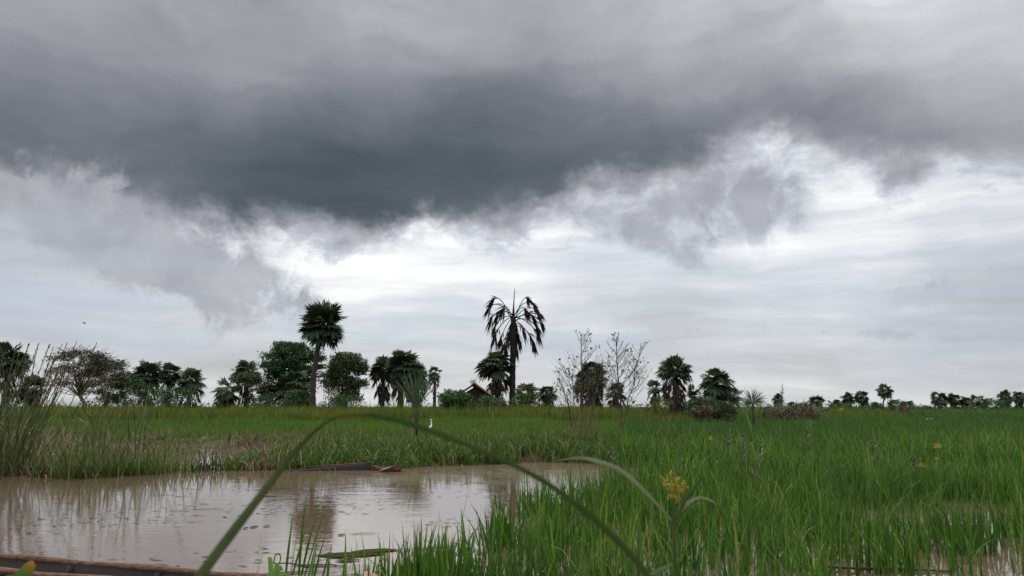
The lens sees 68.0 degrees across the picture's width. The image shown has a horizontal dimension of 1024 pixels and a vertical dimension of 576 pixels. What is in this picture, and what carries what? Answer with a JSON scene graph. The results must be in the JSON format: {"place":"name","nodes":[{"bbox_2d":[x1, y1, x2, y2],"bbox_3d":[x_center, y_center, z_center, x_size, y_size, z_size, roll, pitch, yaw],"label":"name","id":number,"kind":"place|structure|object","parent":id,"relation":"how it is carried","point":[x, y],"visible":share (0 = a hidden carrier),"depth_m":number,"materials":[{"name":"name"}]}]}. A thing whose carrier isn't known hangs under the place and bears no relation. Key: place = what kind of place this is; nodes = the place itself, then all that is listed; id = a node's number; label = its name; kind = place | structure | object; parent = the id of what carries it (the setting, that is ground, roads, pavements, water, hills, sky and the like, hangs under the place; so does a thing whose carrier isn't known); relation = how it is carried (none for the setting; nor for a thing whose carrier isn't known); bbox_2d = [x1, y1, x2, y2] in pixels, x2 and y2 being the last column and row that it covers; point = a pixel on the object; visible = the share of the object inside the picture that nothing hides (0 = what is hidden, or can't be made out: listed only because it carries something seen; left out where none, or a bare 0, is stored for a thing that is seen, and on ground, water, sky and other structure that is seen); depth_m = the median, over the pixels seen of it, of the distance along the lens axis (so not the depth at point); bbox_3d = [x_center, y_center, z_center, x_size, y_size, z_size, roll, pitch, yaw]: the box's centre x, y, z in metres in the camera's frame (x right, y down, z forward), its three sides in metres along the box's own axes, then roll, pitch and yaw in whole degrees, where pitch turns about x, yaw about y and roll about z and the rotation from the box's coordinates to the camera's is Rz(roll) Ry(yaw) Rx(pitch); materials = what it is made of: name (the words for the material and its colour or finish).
{"place":"outdoors","nodes":[
{"label":"outdoors","id":0,"kind":"place"},
{"bbox_2d":[0,407,1014,477],"bbox_3d":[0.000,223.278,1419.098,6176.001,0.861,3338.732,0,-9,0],"label":"ground","id":1,"kind":"structure","parent":0,"point":[233,446],"depth_m":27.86,"materials":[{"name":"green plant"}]},
{"bbox_2d":[0,341,35,408],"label":"fan palm","id":2,"kind":"object","parent":1,"relation":"on","point":[7,350],"visible":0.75,"depth_m":69.34,"materials":[{"name":"green plant"}]},
{"bbox_2d":[6,561,35,575],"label":"cut leaf","id":3,"kind":"object","parent":1,"relation":"on","point":[27,568],"visible":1,"depth_m":1.53,"materials":[{"name":"green plant"}]},
{"bbox_2d":[16,374,47,407],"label":"fan palm","id":4,"kind":"object","parent":1,"relation":"on","point":[38,382],"visible":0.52,"depth_m":76.95,"materials":[{"name":"green plant"}]},
{"bbox_2d":[0,340,85,473],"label":"reed clump","id":5,"kind":"object","parent":1,"relation":"on","point":[6,414],"visible":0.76,"depth_m":17.47,"materials":[{"name":"green plant"}]},
{"bbox_2d":[0,342,116,479],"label":"reed clump","id":6,"kind":"object","parent":1,"relation":"on","point":[18,451],"visible":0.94,"depth_m":16.86,"materials":[{"name":"green plant"}]},
{"bbox_2d":[3,422,130,480],"bbox_3d":[-9.407,3.479,16.055,2.504,1.415,2.340,8,-12,-40],"label":"reed clump","id":7,"kind":"object","parent":1,"relation":"on","point":[79,462],"visible":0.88,"depth_m":16.01,"materials":[{"name":"green plant"}]},
{"bbox_2d":[37,344,136,409],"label":"acacia tree","id":8,"kind":"object","parent":1,"relation":"on","point":[98,356],"visible":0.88,"depth_m":73.15,"materials":[{"name":"green plant"}]},
{"bbox_2d":[80,358,139,407],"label":"leafy tree","id":9,"kind":"object","parent":1,"relation":"on","point":[108,389],"visible":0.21,"depth_m":83.06,"materials":[{"name":"green plant"}]},
{"bbox_2d":[103,377,147,407],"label":"bush","id":10,"kind":"object","parent":1,"relation":"on","point":[124,393],"visible":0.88,"depth_m":74.86,"materials":[{"name":"green plant"}]},
{"bbox_2d":[60,359,196,466],"bbox_3d":[-9.497,3.010,18.083,2.840,2.689,2.486,-5,-10,31],"label":"reed clump","id":11,"kind":"object","parent":1,"relation":"on","point":[98,429],"visible":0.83,"depth_m":18.17,"materials":[{"name":"green plant"}]},
{"bbox_2d":[130,359,166,407],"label":"fan palm","id":12,"kind":"object","parent":1,"relation":"on","point":[146,369],"visible":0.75,"depth_m":84.96,"materials":[{"name":"green plant"}]},
{"bbox_2d":[127,384,202,407],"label":"bush","id":13,"kind":"object","parent":1,"relation":"on","point":[159,396],"visible":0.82,"depth_m":78.94,"materials":[{"name":"green plant"}]},
{"bbox_2d":[112,423,218,478],"bbox_3d":[-7.726,3.594,16.889,2.450,1.499,2.264,0,-9,0],"label":"reed clump","id":14,"kind":"object","parent":1,"relation":"on","point":[159,461],"visible":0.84,"depth_m":16.81,"materials":[{"name":"green plant"}]},
{"bbox_2d":[160,362,181,405],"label":"fan palm","id":15,"kind":"object","parent":1,"relation":"on","point":[170,380],"visible":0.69,"depth_m":89.11,"materials":[{"name":"green plant"}]},
{"bbox_2d":[175,367,207,407],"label":"fan palm","id":16,"kind":"object","parent":1,"relation":"on","point":[186,380],"visible":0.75,"depth_m":83.89,"materials":[{"name":"green plant"}]},
{"bbox_2d":[211,376,240,410],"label":"fan palm","id":17,"kind":"object","parent":1,"relation":"on","point":[223,395],"visible":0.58,"depth_m":82.74,"materials":[{"name":"green plant"}]},
{"bbox_2d":[227,359,263,407],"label":"fan palm","id":18,"kind":"object","parent":1,"relation":"on","point":[244,365],"visible":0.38,"depth_m":86.98,"materials":[{"name":"green plant"}]},
{"bbox_2d":[227,371,265,407],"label":"leafy tree","id":19,"kind":"object","parent":1,"relation":"on","point":[254,380],"visible":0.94,"depth_m":80.75,"materials":[{"name":"green plant"}]},
{"bbox_2d":[247,392,285,409],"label":"bush","id":20,"kind":"object","parent":1,"relation":"on","point":[270,400],"visible":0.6,"depth_m":74.66,"materials":[{"name":"green plant"}]},
{"bbox_2d":[256,381,278,407],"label":"fan palm","id":21,"kind":"object","parent":1,"relation":"on","point":[268,384],"visible":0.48,"depth_m":80.99,"materials":[{"name":"green plant"}]},
{"bbox_2d":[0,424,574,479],"bbox_3d":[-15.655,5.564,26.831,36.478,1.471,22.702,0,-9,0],"label":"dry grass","id":22,"kind":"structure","parent":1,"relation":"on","point":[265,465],"depth_m":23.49,"materials":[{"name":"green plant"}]},
{"bbox_2d":[255,340,327,397],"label":"leafy tree","id":23,"kind":"object","parent":1,"relation":"on","point":[282,356],"visible":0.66,"depth_m":84.19,"materials":[{"name":"green plant"}]},
{"bbox_2d":[272,369,310,407],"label":"bush","id":24,"kind":"object","parent":1,"relation":"on","point":[294,379],"visible":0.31,"depth_m":78.66,"materials":[{"name":"green plant"}]},
{"bbox_2d":[283,389,310,408],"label":"bush","id":25,"kind":"object","parent":1,"relation":"on","point":[299,392],"visible":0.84,"depth_m":70.79,"materials":[{"name":"green plant"}]},
{"bbox_2d":[296,298,346,408],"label":"fan palm","id":26,"kind":"object","parent":1,"relation":"on","point":[320,328],"visible":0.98,"depth_m":77.25,"materials":[{"name":"green plant"}]},
{"bbox_2d":[254,496,408,575],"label":"sparse grass","id":27,"kind":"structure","parent":1,"relation":"on","point":[299,554],"depth_m":6.58,"materials":[{"name":"green plant"}]},
{"bbox_2d":[319,393,365,409],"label":"bush","id":28,"kind":"object","parent":1,"relation":"on","point":[334,402],"visible":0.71,"depth_m":70.59,"materials":[{"name":"green plant"}]},
{"bbox_2d":[317,351,370,407],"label":"leafy tree","id":29,"kind":"object","parent":1,"relation":"on","point":[342,365],"visible":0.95,"depth_m":80.56,"materials":[{"name":"green plant"}]},
{"bbox_2d":[0,412,705,442],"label":"field grass","id":30,"kind":"structure","parent":1,"relation":"on","point":[266,425],"depth_m":42.25,"materials":[{"name":"green plant"}]},
{"bbox_2d":[369,354,392,407],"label":"fan palm","id":31,"kind":"object","parent":1,"relation":"on","point":[378,372],"visible":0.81,"depth_m":83.00,"materials":[{"name":"green plant"}]},
{"bbox_2d":[383,348,424,407],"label":"fan palm","id":32,"kind":"object","parent":1,"relation":"on","point":[400,360],"visible":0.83,"depth_m":80.82,"materials":[{"name":"green plant"}]},
{"bbox_2d":[390,367,438,434],"bbox_3d":[-4.213,4.969,32.655,2.254,3.235,0.894,2,-9,-12],"label":"young fan palm","id":33,"kind":"object","parent":1,"relation":"on","point":[416,397],"visible":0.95,"depth_m":32.65,"materials":[{"name":"green plant"}]},
{"bbox_2d":[405,361,428,407],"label":"fan palm","id":34,"kind":"object","parent":1,"relation":"on","point":[423,367],"visible":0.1,"depth_m":87.06,"materials":[{"name":"green plant"}]},
{"bbox_2d":[194,413,651,575],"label":"arching leaf","id":35,"kind":"object","parent":1,"relation":"on","point":[215,555],"visible":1,"depth_m":0.92,"materials":[{"name":"green plant"}]},
{"bbox_2d":[426,365,442,407],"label":"fan palm","id":36,"kind":"object","parent":1,"relation":"on","point":[435,369],"visible":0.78,"depth_m":79.13,"materials":[{"name":"green plant"}]},
{"bbox_2d":[435,389,472,412],"bbox_3d":[-4.712,9.421,61.250,3.257,2.667,3.444,0,-9,0],"label":"vine mound","id":37,"kind":"object","parent":1,"relation":"on","point":[460,398],"visible":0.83,"depth_m":60.88,"materials":[{"name":"green plant"}]},
{"bbox_2d":[12,395,905,420],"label":"tall weeds","id":38,"kind":"object","parent":1,"relation":"on","point":[858,413],"visible":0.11,"depth_m":68.94,"materials":[{"name":"green plant"}]},
{"bbox_2d":[464,378,505,407],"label":"thatched hut","id":39,"kind":"object","parent":1,"relation":"on","point":[476,390],"visible":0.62,"depth_m":65.66,"materials":[{"name":"brown plant"}]},
{"bbox_2d":[469,394,511,412],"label":"bush","id":40,"kind":"object","parent":1,"relation":"on","point":[486,399],"visible":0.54,"depth_m":61.06,"materials":[{"name":"green plant"}]},
{"bbox_2d":[473,347,517,407],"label":"fan palm","id":41,"kind":"object","parent":1,"relation":"on","point":[493,363],"visible":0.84,"depth_m":79.12,"materials":[{"name":"green plant"}]},
{"bbox_2d":[0,400,1023,423],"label":"olive grass","id":42,"kind":"structure","parent":1,"relation":"on","point":[398,412],"depth_m":56.41,"materials":[{"name":"green plant"}]},
{"bbox_2d":[483,289,546,405],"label":"dead palm","id":43,"kind":"object","parent":1,"relation":"on","point":[513,342],"visible":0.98,"depth_m":80.11,"materials":[{"name":"black plant"}]},
{"bbox_2d":[17,398,1023,411],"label":"scrub","id":44,"kind":"object","parent":1,"relation":"on","point":[951,408],"visible":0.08,"depth_m":153.27,"materials":[{"name":"green plant"}]},
{"bbox_2d":[510,382,540,406],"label":"young fan palm","id":45,"kind":"object","parent":1,"relation":"on","point":[527,388],"visible":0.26,"depth_m":75.49,"materials":[{"name":"green plant"}]},
{"bbox_2d":[511,391,541,408],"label":"bush","id":46,"kind":"object","parent":1,"relation":"on","point":[530,396],"visible":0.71,"depth_m":71.04,"materials":[{"name":"green plant"}]},
{"bbox_2d":[536,386,556,408],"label":"fan palm","id":47,"kind":"object","parent":1,"relation":"on","point":[546,397],"visible":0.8,"depth_m":82.78,"materials":[{"name":"green plant"}]},
{"bbox_2d":[548,378,578,426],"bbox_3d":[1.602,3.572,23.733,0.984,1.511,0.032,0,-9,0],"label":"folded reed","id":48,"kind":"object","parent":1,"relation":"on","point":[565,399],"visible":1,"depth_m":23.74,"materials":[{"name":"green plant"}]},
{"bbox_2d":[541,404,613,442],"bbox_3d":[2.262,4.585,25.772,3.129,1.692,2.001,-5,-10,29],"label":"stalk thicket","id":49,"kind":"object","parent":1,"relation":"on","point":[580,430],"visible":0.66,"depth_m":25.47,"materials":[{"name":"green plant"}]},
{"bbox_2d":[573,380,587,405],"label":"fan palm","id":50,"kind":"object","parent":1,"relation":"on","point":[577,391],"visible":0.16,"depth_m":77.10,"materials":[{"name":"green plant"}]},
{"bbox_2d":[550,330,619,431],"bbox_3d":[2.483,3.318,26.928,2.331,3.840,1.896,5,-10,-29],"label":"leafless shrub","id":51,"kind":"object","parent":1,"relation":"on","point":[582,376],"visible":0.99,"depth_m":26.74,"materials":[{"name":"brown plant"}]},
{"bbox_2d":[574,360,608,409],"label":"fan palm","id":52,"kind":"object","parent":1,"relation":"on","point":[584,378],"visible":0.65,"depth_m":74.95,"materials":[{"name":"green plant"}]},
{"bbox_2d":[604,382,627,410],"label":"fan palm","id":53,"kind":"object","parent":1,"relation":"on","point":[608,395],"visible":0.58,"depth_m":78.76,"materials":[{"name":"green plant"}]},
{"bbox_2d":[594,332,650,427],"bbox_3d":[4.303,3.580,29.808,2.415,3.790,1.764,-2,-9,14],"label":"leafless shrub","id":54,"kind":"object","parent":1,"relation":"on","point":[627,376],"visible":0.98,"depth_m":29.79,"materials":[{"name":"brown plant"}]},
{"bbox_2d":[552,456,715,575],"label":"flowering plant","id":55,"kind":"object","parent":1,"relation":"on","point":[688,500],"visible":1,"depth_m":2.91,"materials":[{"name":"green plant"}]},
{"bbox_2d":[646,379,662,415],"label":"fan palm","id":56,"kind":"object","parent":1,"relation":"on","point":[655,390],"visible":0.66,"depth_m":69.24,"materials":[{"name":"green plant"}]},
{"bbox_2d":[640,396,675,419],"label":"bush","id":57,"kind":"object","parent":1,"relation":"on","point":[662,404],"visible":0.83,"depth_m":59.04,"materials":[{"name":"green plant"}]},
{"bbox_2d":[653,354,693,415],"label":"fan palm","id":58,"kind":"object","parent":1,"relation":"on","point":[667,370],"visible":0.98,"depth_m":65.10,"materials":[{"name":"green plant"}]},
{"bbox_2d":[339,415,1023,575],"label":"rice grass","id":59,"kind":"structure","parent":1,"relation":"on","point":[829,462],"depth_m":8.99,"materials":[{"name":"green plant"}]},
{"bbox_2d":[867,441,869,509],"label":"grass stalk","id":60,"kind":"object","parent":59,"relation":"on","point":[868,481],"depth_m":7.78,"materials":[{"name":"green plant"}]},
{"bbox_2d":[686,383,701,410],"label":"fan palm","id":61,"kind":"object","parent":1,"relation":"on","point":[691,394],"visible":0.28,"depth_m":69.25,"materials":[{"name":"green plant"}]},
{"bbox_2d":[683,396,722,420],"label":"bush","id":62,"kind":"object","parent":1,"relation":"on","point":[704,400],"visible":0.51,"depth_m":57.16,"materials":[{"name":"green plant"}]},
{"bbox_2d":[687,403,727,422],"bbox_3d":[13.798,9.043,53.164,2.878,2.049,2.796,0,-9,0],"label":"brush heap","id":63,"kind":"object","parent":1,"relation":"on","point":[702,411],"visible":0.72,"depth_m":52.88,"materials":[{"name":"brown plant"}]},
{"bbox_2d":[698,367,737,412],"bbox_3d":[17.675,9.309,65.363,3.454,5.086,3.586,-9,-12,44],"label":"fan palm","id":64,"kind":"object","parent":1,"relation":"on","point":[722,389],"visible":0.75,"depth_m":64.95,"materials":[{"name":"green plant"}]},
{"bbox_2d":[711,401,740,422],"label":"bush","id":65,"kind":"object","parent":1,"relation":"on","point":[729,405],"visible":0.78,"depth_m":53.21,"materials":[{"name":"green plant"}]},
{"bbox_2d":[722,418,731,494],"bbox_3d":[3.630,2.908,12.695,0.223,1.457,0.229,6,-11,-32],"label":"seed plume","id":66,"kind":"object","parent":1,"relation":"on","point":[727,443],"visible":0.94,"depth_m":12.74,"materials":[{"name":"beige plant"}]},
{"bbox_2d":[723,387,744,410],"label":"fan palm","id":67,"kind":"object","parent":1,"relation":"on","point":[737,393],"visible":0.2,"depth_m":68.81,"materials":[{"name":"green plant"}]},
{"bbox_2d":[737,433,747,484],"bbox_3d":[3.713,2.951,12.214,0.264,1.224,0.198,0,-9,0],"label":"seed plume","id":68,"kind":"object","parent":1,"relation":"on","point":[743,444],"visible":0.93,"depth_m":12.24,"materials":[{"name":"beige plant"}]},
{"bbox_2d":[733,388,766,422],"bbox_3d":[13.990,7.205,44.443,2.177,2.931,0.442,0,-9,-3],"label":"young fan palm","id":69,"kind":"object","parent":1,"relation":"on","point":[749,402],"visible":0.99,"depth_m":44.49,"materials":[{"name":"green plant"}]},
{"bbox_2d":[748,459,759,488],"bbox_3d":[3.720,3.058,11.675,0.178,0.845,0.211,-8,-12,43],"label":"seed plume","id":70,"kind":"object","parent":1,"relation":"on","point":[751,475],"visible":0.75,"depth_m":11.71,"materials":[{"name":"green plant"}]},
{"bbox_2d":[756,436,763,483],"bbox_3d":[4.171,3.051,12.705,0.223,1.178,0.220,0,-9,0],"label":"seed plume","id":71,"kind":"object","parent":1,"relation":"on","point":[760,453],"visible":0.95,"depth_m":12.72,"materials":[{"name":"brown plant"}]},
{"bbox_2d":[772,393,782,406],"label":"distant palm","id":72,"kind":"object","parent":1,"relation":"on","point":[774,399],"visible":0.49,"depth_m":182.63,"materials":[{"name":"green plant"}]},
{"bbox_2d":[777,384,784,450],"bbox_3d":[7.733,3.880,21.675,0.390,2.293,0.296,-2,-9,13],"label":"seed plume","id":73,"kind":"object","parent":1,"relation":"on","point":[782,392],"visible":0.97,"depth_m":21.77,"materials":[{"name":"brown plant"}]},
{"bbox_2d":[758,396,834,420],"bbox_3d":[23.082,10.149,61.116,5.972,2.940,6.309,0,-9,0],"label":"dry brush","id":74,"kind":"object","parent":1,"relation":"on","point":[803,412],"visible":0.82,"depth_m":60.20,"materials":[{"name":"brown plant"}]},
{"bbox_2d":[802,418,812,471],"bbox_3d":[6.101,3.393,15.676,0.306,1.421,0.273,7,-11,-38],"label":"seed plume","id":75,"kind":"object","parent":1,"relation":"on","point":[808,439],"visible":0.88,"depth_m":15.71,"materials":[{"name":"brown plant"}]},
{"bbox_2d":[807,395,825,407],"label":"distant palm","id":76,"kind":"object","parent":1,"relation":"on","point":[815,400],"visible":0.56,"depth_m":182.40,"materials":[{"name":"green plant"}]},
{"bbox_2d":[611,407,1023,440],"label":"distant rice grass","id":77,"kind":"structure","parent":1,"relation":"on","point":[998,419],"depth_m":43.75,"materials":[{"name":"green plant"}]},
{"bbox_2d":[825,399,840,408],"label":"distant palm","id":78,"kind":"object","parent":1,"relation":"on","point":[834,401],"visible":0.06,"depth_m":182.32,"materials":[{"name":"green plant"}]},
{"bbox_2d":[829,402,852,408],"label":"distant bush","id":79,"kind":"object","parent":1,"relation":"on","point":[840,404],"visible":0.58,"depth_m":172.53,"materials":[{"name":"green plant"}]},
{"bbox_2d":[839,392,855,407],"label":"distant palm","id":80,"kind":"object","parent":1,"relation":"on","point":[847,396],"visible":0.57,"depth_m":182.58,"materials":[{"name":"green plant"}]},
{"bbox_2d":[853,390,869,407],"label":"distant palm","id":81,"kind":"object","parent":1,"relation":"on","point":[863,399],"visible":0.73,"depth_m":182.52,"materials":[{"name":"green plant"}]},
{"bbox_2d":[870,435,880,467],"bbox_3d":[6.547,3.226,13.678,0.282,1.133,0.181,0,-9,0],"label":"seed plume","id":82,"kind":"object","parent":1,"relation":"on","point":[873,446],"visible":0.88,"depth_m":13.72,"materials":[{"name":"green plant"}]},
{"bbox_2d":[867,401,884,409],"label":"distant bush","id":83,"kind":"object","parent":1,"relation":"on","point":[872,406],"visible":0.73,"depth_m":167.13,"materials":[{"name":"green plant"}]},
{"bbox_2d":[875,383,893,404],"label":"distant palm","id":84,"kind":"object","parent":1,"relation":"on","point":[884,394],"visible":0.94,"depth_m":175.79,"materials":[{"name":"green plant"}]},
{"bbox_2d":[875,405,911,413],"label":"frond pile","id":85,"kind":"object","parent":1,"relation":"on","point":[902,408],"visible":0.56,"depth_m":93.20,"materials":[{"name":"brown plant"}]},
{"bbox_2d":[887,399,906,409],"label":"distant bush","id":86,"kind":"object","parent":1,"relation":"on","point":[896,402],"visible":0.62,"depth_m":147.72,"materials":[{"name":"green plant"}]},
{"bbox_2d":[930,391,948,409],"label":"distant palm","id":87,"kind":"object","parent":1,"relation":"on","point":[939,402],"visible":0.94,"depth_m":175.53,"materials":[{"name":"green plant"}]},
{"bbox_2d":[947,393,962,408],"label":"distant palm","id":88,"kind":"object","parent":1,"relation":"on","point":[953,401],"visible":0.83,"depth_m":175.59,"materials":[{"name":"green plant"}]},
{"bbox_2d":[959,397,970,407],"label":"distant palm","id":89,"kind":"object","parent":1,"relation":"on","point":[965,403],"visible":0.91,"depth_m":175.63,"materials":[{"name":"green plant"}]},
{"bbox_2d":[967,394,988,408],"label":"distant palm","id":90,"kind":"object","parent":1,"relation":"on","point":[973,399],"visible":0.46,"depth_m":182.55,"materials":[{"name":"green plant"}]},
{"bbox_2d":[977,397,1006,409],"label":"distant bush","id":91,"kind":"object","parent":1,"relation":"on","point":[989,401],"visible":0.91,"depth_m":162.42,"materials":[{"name":"green plant"}]},
{"bbox_2d":[996,389,1014,407],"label":"distant palm","id":92,"kind":"object","parent":1,"relation":"on","point":[1004,394],"visible":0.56,"depth_m":182.46,"materials":[{"name":"green plant"}]},
{"bbox_2d":[1012,391,1023,408],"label":"distant palm","id":93,"kind":"object","parent":1,"relation":"on","point":[1019,400],"visible":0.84,"depth_m":182.68,"materials":[{"name":"green plant"}]},
{"bbox_2d":[0,442,1023,575],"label":"water","id":94,"kind":"structure","parent":0,"point":[132,535],"depth_m":10.58,"materials":[{"name":"brown liquid"}]},
{"bbox_2d":[0,553,296,575],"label":"dugout canoe","id":95,"kind":"object","parent":94,"relation":"on","point":[11,564],"visible":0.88,"depth_m":6.11,"materials":[{"name":"brown wood"}]},
{"bbox_2d":[268,553,307,575],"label":"water weed","id":96,"kind":"object","parent":94,"relation":"on","point":[275,571],"visible":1,"depth_m":5.06,"materials":[{"name":"green plant"}]},
{"bbox_2d":[16,470,597,575],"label":"floating debris","id":97,"kind":"object","parent":94,"relation":"on","point":[277,511],"visible":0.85,"depth_m":10.55,"materials":[{"name":"brown plant"}]},
{"bbox_2d":[289,462,403,471],"bbox_3d":[-3.953,4.349,17.897,2.877,0.438,0.626,0,-9,0],"label":"sunken canoe","id":98,"kind":"object","parent":94,"relation":"in","point":[359,466],"visible":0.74,"depth_m":18.04,"materials":[{"name":"brown wood"}]},
{"bbox_2d":[314,552,386,556],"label":"floating leaf","id":99,"kind":"object","parent":94,"relation":"on","point":[341,554],"visible":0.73,"depth_m":7.75,"materials":[{"name":"green plant"}]},
{"bbox_2d":[352,548,397,551],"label":"floating leaf","id":100,"kind":"object","parent":94,"relation":"on","point":[373,550],"visible":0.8,"depth_m":7.96,"materials":[{"name":"green plant"}]},
{"bbox_2d":[746,413,759,513],"bbox_3d":[3.412,2.478,10.747,0.133,1.426,0.022,0,-9,0],"label":"grass stalk","id":101,"kind":"object","parent":94,"relation":"on","point":[753,451],"depth_m":10.78,"materials":[{"name":"green plant"}]},
{"bbox_2d":[828,565,948,571],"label":"branch","id":102,"kind":"object","parent":94,"relation":"on","point":[866,568],"visible":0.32,"depth_m":6.98,"materials":[{"name":"brown wood"}]},
{"bbox_2d":[0,0,1023,406],"label":"sky","id":103,"kind":"structure","parent":0,"point":[824,198],"materials":[{"name":"grey"}]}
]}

